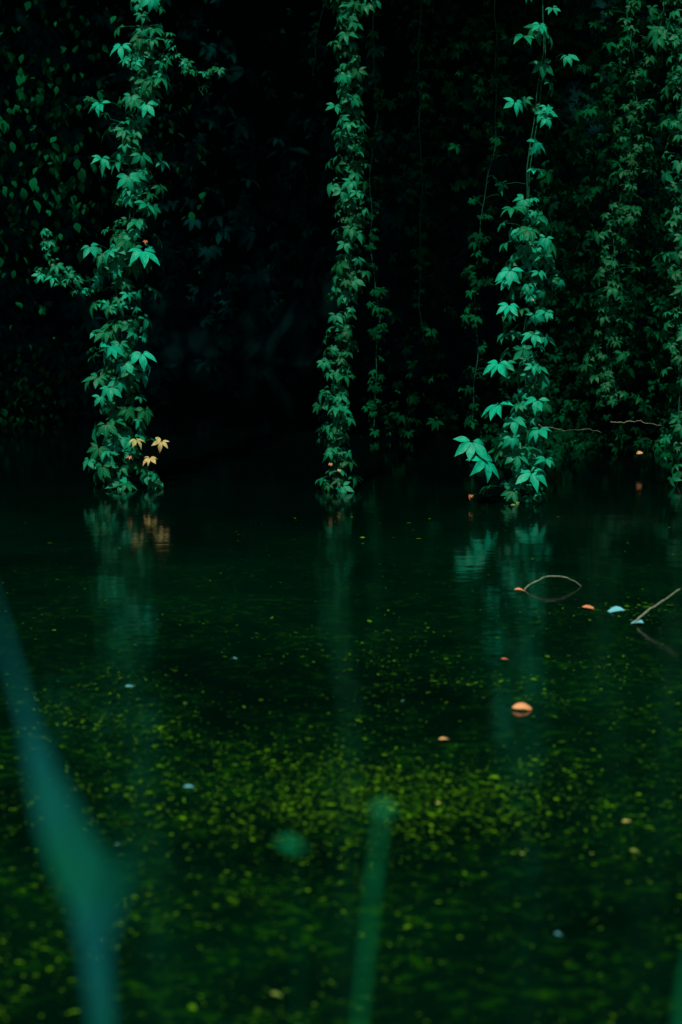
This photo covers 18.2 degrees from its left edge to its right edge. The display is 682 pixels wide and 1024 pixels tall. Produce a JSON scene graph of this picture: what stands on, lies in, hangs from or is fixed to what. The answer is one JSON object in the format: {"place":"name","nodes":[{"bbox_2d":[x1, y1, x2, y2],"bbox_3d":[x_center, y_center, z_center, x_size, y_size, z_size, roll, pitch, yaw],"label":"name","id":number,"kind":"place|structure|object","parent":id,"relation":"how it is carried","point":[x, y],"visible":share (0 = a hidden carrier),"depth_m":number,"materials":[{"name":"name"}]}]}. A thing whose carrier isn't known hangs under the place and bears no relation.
{"place":"outdoors","nodes":[
{"label":"outdoors","id":0,"kind":"place"},
{"bbox_2d":[0,356,681,1023],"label":"water","id":1,"kind":"structure","parent":0,"point":[252,466],"depth_m":6.24,"materials":[{"name":"green liquid"}]},
{"bbox_2d":[0,258,124,434],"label":"waterside shrub","id":2,"kind":"object","parent":1,"relation":"on","point":[11,403],"visible":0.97,"depth_m":12.62,"materials":[{"name":"green plant"}]},
{"bbox_2d":[0,619,131,1023],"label":"reed plant","id":3,"kind":"object","parent":1,"relation":"in","point":[92,881],"visible":1,"depth_m":1.56,"materials":[{"name":"green plant"}]},
{"bbox_2d":[31,0,224,490],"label":"virginia creeper vine","id":4,"kind":"object","parent":1,"relation":"on","point":[125,248],"visible":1,"depth_m":10.03,"materials":[{"name":"green plant"}]},
{"bbox_2d":[278,837,305,1023],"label":"seedling","id":5,"kind":"object","parent":1,"relation":"in","point":[291,843],"visible":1,"depth_m":1.99,"materials":[{"name":"green plant"}]},
{"bbox_2d":[0,518,681,1023],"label":"floating weed","id":6,"kind":"object","parent":1,"relation":"on","point":[416,806],"visible":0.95,"depth_m":5.27,"materials":[{"name":"plant"}]},
{"bbox_2d":[312,0,380,492],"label":"virginia creeper vine","id":7,"kind":"object","parent":1,"relation":"on","point":[352,70],"visible":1,"depth_m":9.92,"materials":[{"name":"green plant"}]},
{"bbox_2d":[356,802,393,1023],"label":"plant stalk","id":8,"kind":"object","parent":1,"relation":"in","point":[383,811],"visible":1,"depth_m":1.88,"materials":[{"name":"green plant"}]},
{"bbox_2d":[115,451,643,996],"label":"fallen leaves","id":9,"kind":"object","parent":1,"relation":"on","point":[525,705],"visible":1,"depth_m":6.17,"materials":[{"name":"orange plant"}]},
{"bbox_2d":[344,0,681,466],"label":"creeper curtain","id":10,"kind":"object","parent":1,"relation":"on","point":[643,294],"visible":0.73,"depth_m":11.71,"materials":[{"name":"green plant"}]},
{"bbox_2d":[454,0,578,504],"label":"virginia creeper vine","id":11,"kind":"object","parent":1,"relation":"on","point":[527,253],"visible":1,"depth_m":9.64,"materials":[{"name":"green plant"}]},
{"bbox_2d":[524,576,580,589],"bbox_3d":[0.783,0.259,7.889,0.228,0.049,0.007,-3,10,-16],"label":"arched twig","id":12,"kind":"object","parent":1,"relation":"on","point":[550,576],"visible":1,"depth_m":7.88,"materials":[{"name":"wood"}]},
{"bbox_2d":[632,589,679,623],"bbox_3d":[1.068,0.334,7.295,0.188,0.143,0.012,-1,10,-6],"label":"floating stick","id":13,"kind":"object","parent":1,"relation":"on","point":[638,618],"visible":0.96,"depth_m":7.29,"materials":[{"name":"wood"}]},
{"bbox_2d":[679,1001,681,1023],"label":"reed plant","id":14,"kind":"object","parent":1,"relation":"in","point":[680,1020],"visible":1,"depth_m":1.58,"materials":[{"name":"green plant"}]},
{"bbox_2d":[0,0,681,370],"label":"ground","id":15,"kind":"structure","parent":0,"point":[242,24],"depth_m":16.57,"materials":[{"name":"green plant"}]},
{"bbox_2d":[0,0,681,417],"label":"bank undergrowth","id":16,"kind":"object","parent":15,"relation":"on","point":[38,52],"visible":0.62,"depth_m":14.06,"materials":[{"name":"green plant"}]},
{"bbox_3d":[0.723,-4.290,14.958,10.890,7.243,11.266,0,10,0],"label":"overhanging tree","id":17,"kind":"object","parent":15,"relation":"on","visible":0},
{"bbox_2d":[308,0,328,76],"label":"hanging creeper","id":18,"kind":"object","parent":17,"relation":"hanging from","point":[318,23],"visible":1,"depth_m":10.93,"materials":[{"name":"green plant"}]},
{"bbox_2d":[357,0,393,428],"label":"hanging creeper","id":19,"kind":"object","parent":17,"relation":"hanging from","point":[372,143],"visible":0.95,"depth_m":11.11,"materials":[{"name":"green plant"}]},
{"bbox_2d":[458,0,516,429],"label":"hanging creeper","id":20,"kind":"object","parent":17,"relation":"hanging from","point":[468,316],"visible":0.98,"depth_m":11.16,"materials":[{"name":"green plant"}]},
{"bbox_2d":[577,0,657,409],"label":"hanging creeper","id":21,"kind":"object","parent":17,"relation":"hanging from","point":[610,316],"visible":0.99,"depth_m":10.85,"materials":[{"name":"green plant"}]},
{"bbox_2d":[647,3,681,129],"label":"hanging creeper","id":22,"kind":"object","parent":17,"relation":"hanging from","point":[655,34],"visible":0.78,"depth_m":10.11,"materials":[{"name":"green plant"}]},
{"bbox_3d":[3.477,-4.270,15.127,10.996,7.117,11.788,0,10,0],"label":"overhanging tree","id":23,"kind":"object","parent":15,"relation":"on","visible":0},
{"bbox_2d":[651,0,681,487],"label":"hanging creeper","id":24,"kind":"object","parent":23,"relation":"hanging from","point":[676,137],"visible":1,"depth_m":10.10,"materials":[{"name":"green plant"}]},
{"bbox_3d":[-3.020,-4.232,15.003,10.833,7.135,11.395,0,10,0],"label":"overhanging tree","id":25,"kind":"object","parent":15,"relation":"on","visible":0},
{"bbox_2d":[0,0,224,351],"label":"overhanging branch foliage","id":26,"kind":"object","parent":25,"relation":"attached to","point":[5,125],"visible":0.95,"depth_m":11.21,"materials":[{"name":"green plant"}]},
{"bbox_2d":[407,0,438,340],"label":"hanging creeper","id":27,"kind":"object","parent":25,"relation":"hanging from","point":[422,250],"visible":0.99,"depth_m":11.42,"materials":[{"name":"green plant"}]}
]}

